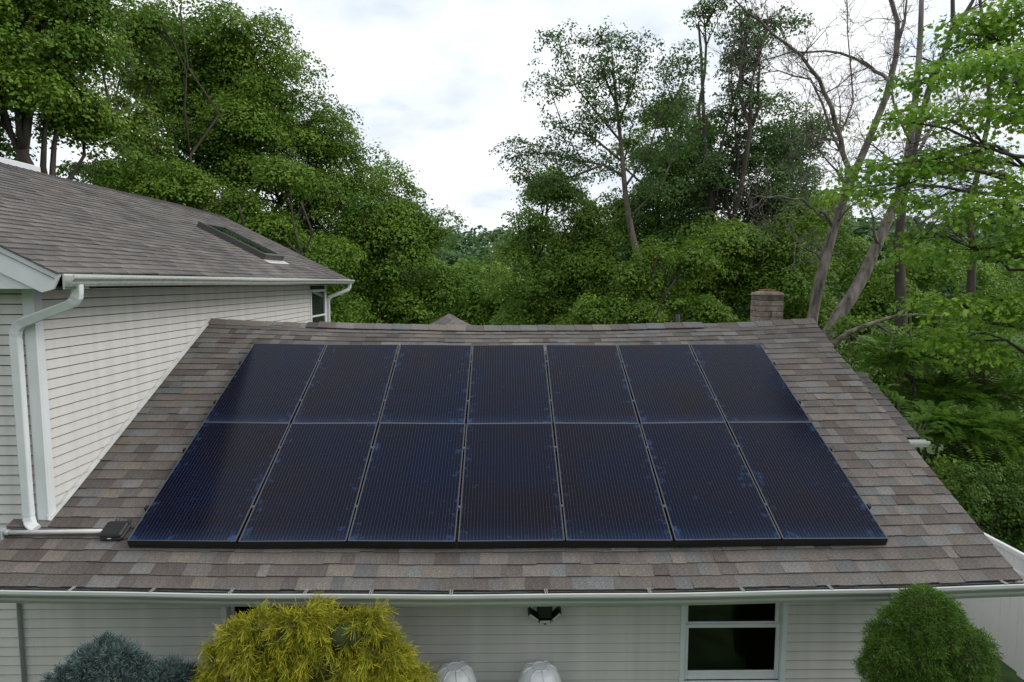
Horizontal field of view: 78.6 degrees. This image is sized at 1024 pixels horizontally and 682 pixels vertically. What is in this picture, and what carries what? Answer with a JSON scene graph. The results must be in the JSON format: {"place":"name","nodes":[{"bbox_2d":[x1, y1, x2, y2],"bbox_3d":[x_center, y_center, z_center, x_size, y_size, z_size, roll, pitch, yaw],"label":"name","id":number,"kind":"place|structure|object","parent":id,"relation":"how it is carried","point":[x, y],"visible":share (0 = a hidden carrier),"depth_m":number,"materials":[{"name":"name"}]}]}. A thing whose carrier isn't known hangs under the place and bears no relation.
{"place":"outdoors","nodes":[
{"label":"outdoors","id":0,"kind":"place"},
{"bbox_2d":[0,0,1023,251],"label":"sky","id":1,"kind":"structure","parent":0,"point":[438,83],"materials":[{"name":"white"}]},
{"bbox_2d":[356,260,1023,681],"bbox_3d":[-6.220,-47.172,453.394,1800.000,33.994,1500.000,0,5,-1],"label":"ground","id":2,"kind":"structure","parent":0,"point":[1008,672],"depth_m":19.81,"materials":[{"name":"green plant"}]},
{"bbox_2d":[0,0,163,179],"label":"maple tree","id":3,"kind":"object","parent":2,"relation":"on","point":[40,67],"visible":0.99,"depth_m":17.55,"materials":[{"name":"green plant"}]},
{"bbox_2d":[56,0,219,204],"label":"ash tree","id":4,"kind":"object","parent":2,"relation":"on","point":[155,75],"visible":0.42,"depth_m":23.91,"materials":[{"name":"green plant"}]},
{"bbox_2d":[0,157,354,681],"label":"house","id":5,"kind":"structure","parent":2,"relation":"on","point":[112,301],"depth_m":7.32,"materials":[{"name":"grey"}]},
{"bbox_2d":[0,528,101,681],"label":"conduit","id":6,"kind":"object","parent":5,"relation":"attached to","point":[4,532],"visible":0.66,"depth_m":6.18,"materials":[{"name":"metal"}]},
{"bbox_2d":[310,289,325,321],"bbox_3d":[-4.859,-0.734,15.654,0.065,1.110,1.240,0,5,-1],"label":"window","id":7,"kind":"structure","parent":5,"relation":"in","point":[317,297],"depth_m":15.69,"materials":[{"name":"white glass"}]},
{"bbox_2d":[73,144,375,322],"bbox_3d":[-10.096,-1.623,22.698,10.250,10.790,4.120,0,5,-1],"label":"understorey tree","id":8,"kind":"object","parent":2,"relation":"on","point":[179,187],"visible":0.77,"depth_m":21.81,"materials":[{"name":"green plant"}]},
{"bbox_2d":[85,0,398,300],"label":"maple tree","id":9,"kind":"object","parent":2,"relation":"on","point":[256,108],"visible":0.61,"depth_m":27.57,"materials":[{"name":"green plant"}]},
{"bbox_2d":[300,154,486,324],"bbox_3d":[-5.668,-2.136,27.183,6.503,11.932,7.996,5,7,42],"label":"maple tree","id":10,"kind":"object","parent":2,"relation":"on","point":[411,229],"visible":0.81,"depth_m":26.69,"materials":[{"name":"green plant"}]},
{"bbox_2d":[405,253,484,324],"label":"broadleaf tree","id":11,"kind":"object","parent":2,"relation":"on","point":[439,263],"visible":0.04,"depth_m":50.12,"materials":[{"name":"green plant"}]},
{"bbox_2d":[415,246,480,281],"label":"broadleaf tree","id":12,"kind":"object","parent":2,"relation":"on","point":[450,260],"visible":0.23,"depth_m":93.56,"materials":[{"name":"green plant"}]},
{"bbox_2d":[449,260,510,293],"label":"broadleaf tree","id":13,"kind":"object","parent":2,"relation":"on","point":[489,266],"visible":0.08,"depth_m":78.71,"materials":[{"name":"green plant"}]},
{"bbox_2d":[427,254,537,324],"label":"broadleaf tree","id":14,"kind":"object","parent":2,"relation":"on","point":[479,312],"visible":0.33,"depth_m":42.49,"materials":[{"name":"green plant"}]},
{"bbox_2d":[0,289,1023,681],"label":"house wing","id":15,"kind":"structure","parent":2,"relation":"on","point":[672,613],"depth_m":6.54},
{"bbox_2d":[99,519,132,540],"bbox_3d":[-3.941,1.871,6.243,0.230,0.085,0.274,0,32,-1],"label":"junction box","id":16,"kind":"object","parent":15,"relation":"on","point":[116,530],"visible":1,"depth_m":6.18,"materials":[{"name":"black plastic"}]},
{"bbox_2d":[221,606,367,681],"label":"window","id":17,"kind":"structure","parent":15,"relation":"in","point":[227,611],"depth_m":6.57,"materials":[{"name":"glass"}]},
{"bbox_2d":[213,400,800,406],"bbox_3d":[-0.035,0.823,8.016,7.490,0.143,0.086,0,5,-1],"label":"mounting rail","id":18,"kind":"object","parent":15,"relation":"attached to","point":[799,401],"visible":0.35,"depth_m":7.99,"materials":[{"name":"silver metal"}]},
{"bbox_2d":[292,344,398,423],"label":"solar panel","id":19,"kind":"object","parent":18,"relation":"attached to","point":[348,383],"visible":1,"depth_m":8.23,"materials":[{"name":"blue"}]},
{"bbox_2d":[379,344,471,423],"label":"solar panel","id":20,"kind":"object","parent":18,"relation":"attached to","point":[429,384],"visible":1,"depth_m":8.24,"materials":[{"name":"blue"}]},
{"bbox_2d":[467,345,551,423],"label":"solar panel","id":21,"kind":"object","parent":18,"relation":"attached to","point":[508,383],"visible":1,"depth_m":8.27,"materials":[{"name":"blue"}]},
{"bbox_2d":[546,345,638,423],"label":"solar panel","id":22,"kind":"object","parent":18,"relation":"attached to","point":[588,383],"visible":1,"depth_m":8.27,"materials":[{"name":"blue"}]},
{"bbox_2d":[617,344,725,422],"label":"solar panel","id":23,"kind":"object","parent":18,"relation":"attached to","point":[667,383],"visible":1,"depth_m":8.29,"materials":[{"name":"blue"}]},
{"bbox_2d":[690,344,810,423],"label":"solar panel","id":24,"kind":"object","parent":18,"relation":"attached to","point":[746,382],"visible":1,"depth_m":8.31,"materials":[{"name":"blue"}]},
{"bbox_2d":[239,361,774,367],"bbox_3d":[-0.046,0.357,8.780,7.490,0.151,0.086,0,5,-1],"label":"mounting rail","id":25,"kind":"object","parent":15,"relation":"attached to","point":[240,362],"visible":0.12,"depth_m":8.75,"materials":[{"name":"silver metal"}]},
{"bbox_2d":[203,343,325,423],"bbox_3d":[-3.201,0.522,8.320,1.064,0.044,1.785,1,32,-1],"label":"solar panel","id":26,"kind":"object","parent":25,"relation":"attached to","point":[268,382],"visible":1,"depth_m":8.21,"materials":[{"name":"blue"}]},
{"bbox_2d":[182,447,832,454],"bbox_3d":[-0.025,1.295,7.253,7.490,0.141,0.086,0,5,-1],"label":"mounting rail","id":27,"kind":"object","parent":15,"relation":"attached to","point":[184,449],"visible":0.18,"depth_m":7.23,"materials":[{"name":"silver metal"}]},
{"bbox_2d":[127,422,289,547],"bbox_3d":[-3.185,1.496,6.812,1.073,0.114,1.785,1,32,-1],"label":"solar panel","id":28,"kind":"object","parent":27,"relation":"attached to","point":[206,496],"visible":1,"depth_m":6.62,"materials":[{"name":"blue"}]},
{"bbox_2d":[238,423,377,548],"bbox_3d":[-2.127,1.504,6.827,1.073,0.114,1.785,0,32,-1],"label":"solar panel","id":29,"kind":"object","parent":27,"relation":"on","point":[308,496],"visible":1,"depth_m":6.63,"materials":[{"name":"blue"}]},
{"bbox_2d":[347,423,465,547],"bbox_3d":[-1.069,1.507,6.842,1.073,0.114,1.785,1,32,-1],"label":"solar panel","id":30,"kind":"object","parent":27,"relation":"on","point":[409,494],"visible":1,"depth_m":6.65,"materials":[{"name":"blue"}]},
{"bbox_2d":[457,423,564,547],"bbox_3d":[-0.011,1.509,6.857,1.073,0.114,1.785,0,32,-1],"label":"solar panel","id":31,"kind":"object","parent":27,"relation":"on","point":[510,495],"visible":1,"depth_m":6.66,"materials":[{"name":"blue"}]},
{"bbox_2d":[554,423,672,546],"bbox_3d":[1.047,1.509,6.872,1.073,0.114,1.785,0,32,-1],"label":"solar panel","id":32,"kind":"object","parent":27,"relation":"on","point":[610,495],"visible":1,"depth_m":6.68,"materials":[{"name":"blue"}]},
{"bbox_2d":[640,422,780,546],"bbox_3d":[2.106,1.505,6.886,1.073,0.114,1.785,-1,32,-1],"label":"solar panel","id":33,"kind":"object","parent":27,"relation":"on","point":[710,494],"visible":1,"depth_m":6.69,"materials":[{"name":"blue"}]},
{"bbox_2d":[727,422,887,545],"bbox_3d":[3.154,1.505,6.903,1.056,0.105,1.785,0,32,-1],"label":"solar panel","id":34,"kind":"object","parent":27,"relation":"on","point":[809,493],"visible":1,"depth_m":6.71,"materials":[{"name":"blue"}]},
{"bbox_2d":[144,504,871,513],"bbox_3d":[-0.014,1.763,6.489,7.490,0.151,0.086,0,5,-1],"label":"mounting rail","id":35,"kind":"object","parent":15,"relation":"attached to","point":[869,506],"visible":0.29,"depth_m":6.46,"materials":[{"name":"silver metal"}]},
{"bbox_2d":[528,606,561,624],"bbox_3d":[0.334,2.705,6.438,0.344,0.360,0.192,0,5,-1],"label":"flood light","id":36,"kind":"object","parent":15,"relation":"attached to","point":[544,615],"visible":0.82,"depth_m":6.37,"materials":[{"name":"black plastic"}]},
{"bbox_2d":[679,603,787,681],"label":"window","id":37,"kind":"structure","parent":15,"relation":"in","point":[727,641],"depth_m":6.65,"materials":[{"name":"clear glass"}]},
{"bbox_2d":[481,253,542,280],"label":"broadleaf tree","id":38,"kind":"object","parent":2,"relation":"on","point":[513,266],"visible":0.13,"depth_m":83.65,"materials":[{"name":"green plant"}]},
{"bbox_2d":[468,164,636,324],"bbox_3d":[2.426,-2.333,30.328,9.138,12.550,6.192,0,5,-1],"label":"broadleaf tree","id":39,"kind":"object","parent":2,"relation":"on","point":[574,260],"visible":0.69,"depth_m":29.68,"materials":[{"name":"green plant"}]},
{"bbox_2d":[488,16,713,322],"bbox_3d":[3.660,-6.049,25.884,9.313,14.136,4.337,0,5,-1],"label":"sparse tree","id":40,"kind":"object","parent":2,"relation":"on","point":[618,114],"visible":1,"depth_m":25.67,"materials":[{"name":"green plant"}]},
{"bbox_2d":[553,139,750,324],"bbox_3d":[6.971,-2.942,30.766,10.127,13.660,6.642,0,5,-1],"label":"broadleaf tree","id":41,"kind":"object","parent":2,"relation":"on","point":[652,220],"visible":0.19,"depth_m":29.61,"materials":[{"name":"green plant"}]},
{"bbox_2d":[566,233,744,324],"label":"understorey tree","id":42,"kind":"object","parent":2,"relation":"on","point":[621,309],"visible":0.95,"depth_m":20.59,"materials":[{"name":"green plant"}]},
{"bbox_2d":[293,212,1023,315],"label":"distant woods","id":43,"kind":"object","parent":2,"relation":"on","point":[474,244],"visible":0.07,"depth_m":214.61,"materials":[{"name":"green plant"}]},
{"bbox_2d":[591,90,740,253],"bbox_3d":[7.820,-4.465,32.648,8.112,17.114,5.621,0,5,-1],"label":"broadleaf tree","id":44,"kind":"object","parent":2,"relation":"on","point":[617,201],"visible":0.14,"depth_m":31.77,"materials":[{"name":"green plant"}]},
{"bbox_2d":[660,0,821,301],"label":"broadleaf tree","id":45,"kind":"object","parent":2,"relation":"on","point":[711,166],"visible":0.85,"depth_m":27.81,"materials":[{"name":"green plant"}]},
{"bbox_2d":[643,199,854,338],"bbox_3d":[9.583,-0.997,25.058,9.432,9.388,5.784,0,5,-1],"label":"broadleaf tree","id":46,"kind":"object","parent":2,"relation":"on","point":[748,266],"visible":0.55,"depth_m":24.03,"materials":[{"name":"green plant"}]},
{"bbox_2d":[688,86,861,291],"bbox_3d":[13.133,-4.329,31.948,7.678,16.596,7.148,5,7,41],"label":"broadleaf tree","id":47,"kind":"object","parent":2,"relation":"on","point":[743,206],"visible":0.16,"depth_m":30.47,"materials":[{"name":"green plant"}]},
{"bbox_2d":[680,0,935,324],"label":"dead tree","id":48,"kind":"object","parent":2,"relation":"on","point":[824,257],"visible":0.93,"depth_m":17.93,"materials":[{"name":"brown wood"}]},
{"bbox_2d":[800,0,985,341],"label":"dead tree","id":49,"kind":"object","parent":2,"relation":"on","point":[847,302],"visible":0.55,"depth_m":17.04,"materials":[{"name":"brown wood"}]},
{"bbox_2d":[786,194,1023,372],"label":"broadleaf tree","id":50,"kind":"object","parent":2,"relation":"on","point":[878,292],"visible":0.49,"depth_m":27.19,"materials":[{"name":"green plant"}]},
{"bbox_2d":[874,383,953,448],"bbox_3d":[7.061,2.541,11.422,1.606,3.524,0.917,0,5,-1],"label":"sumac bush","id":51,"kind":"object","parent":2,"relation":"on","point":[925,416],"visible":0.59,"depth_m":11.35,"materials":[{"name":"green plant"}]},
{"bbox_2d":[809,0,1023,375],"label":"maple tree","id":52,"kind":"object","parent":2,"relation":"on","point":[1001,24],"visible":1,"depth_m":9.83,"materials":[{"name":"green plant"}]},
{"bbox_2d":[824,307,1023,488],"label":"leafy bush","id":53,"kind":"object","parent":2,"relation":"on","point":[880,378],"visible":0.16,"depth_m":15.79,"materials":[{"name":"green plant"}]},
{"bbox_2d":[847,324,1023,460],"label":"sumac bush","id":54,"kind":"object","parent":2,"relation":"on","point":[954,388],"visible":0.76,"depth_m":13.34,"materials":[{"name":"green plant"}]},
{"bbox_2d":[831,301,948,424],"bbox_3d":[8.273,0.468,13.326,2.966,2.721,1.500,-4,7,-35],"label":"fallen branch","id":55,"kind":"object","parent":54,"relation":"on","point":[839,339],"visible":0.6,"depth_m":13.20,"materials":[{"name":"brown wood"}]},
{"bbox_2d":[866,0,1009,409],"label":"dead tree","id":56,"kind":"object","parent":2,"relation":"on","point":[900,282],"visible":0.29,"depth_m":20.39,"materials":[{"name":"plant"}]},
{"bbox_2d":[898,400,1023,494],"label":"sumac bush","id":57,"kind":"object","parent":2,"relation":"on","point":[980,427],"visible":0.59,"depth_m":12.20,"materials":[{"name":"green plant"}]},
{"bbox_2d":[928,453,996,525],"bbox_3d":[7.969,3.286,11.584,1.608,2.612,1.494,0,5,-1],"label":"leafy bush","id":58,"kind":"object","parent":2,"relation":"on","point":[939,470],"visible":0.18,"depth_m":11.21,"materials":[{"name":"green plant"}]},
{"bbox_2d":[907,0,1022,399],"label":"dead tree","id":59,"kind":"object","parent":2,"relation":"on","point":[971,281],"visible":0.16,"depth_m":21.98,"materials":[{"name":"brown plant"}]},
{"bbox_2d":[942,458,1023,552],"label":"evergreen bush","id":60,"kind":"object","parent":2,"relation":"on","point":[1008,503],"visible":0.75,"depth_m":10.46,"materials":[{"name":"green plant"}]},
{"bbox_2d":[952,533,1023,679],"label":"vinyl fence","id":61,"kind":"object","parent":2,"relation":"on","point":[1001,619],"visible":0.05,"depth_m":8.49,"materials":[{"name":"white plastic"}]},
{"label":"planting bed","id":62,"kind":"structure","parent":2,"relation":"on","visible":0},
{"bbox_2d":[37,628,161,681],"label":"blue spruce","id":63,"kind":"object","parent":62,"relation":"on","point":[74,669],"visible":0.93,"depth_m":5.16,"materials":[{"name":"green"}]},
{"bbox_2d":[136,652,205,681],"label":"blue spruce","id":64,"kind":"object","parent":62,"relation":"on","point":[178,670],"visible":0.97,"depth_m":5.25,"materials":[{"name":"green plant"}]},
{"bbox_2d":[188,590,441,681],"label":"golden cypress","id":65,"kind":"object","parent":62,"relation":"on","point":[304,646],"visible":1,"depth_m":5.13,"materials":[{"name":"yellow plant"}]},
{"bbox_2d":[433,660,475,681],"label":"storage tank","id":66,"kind":"object","parent":62,"relation":"on","point":[456,671],"visible":0.98,"depth_m":6.12,"materials":[{"name":"white plastic"}]},
{"bbox_2d":[518,659,560,681],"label":"storage tank","id":67,"kind":"object","parent":62,"relation":"on","point":[535,670],"visible":1,"depth_m":6.13,"materials":[{"name":"white plastic"}]},
{"bbox_2d":[852,579,1006,681],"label":"dwarf spruce","id":68,"kind":"object","parent":62,"relation":"on","point":[929,634],"visible":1,"depth_m":5.17,"materials":[{"name":"green plant"}]}
]}

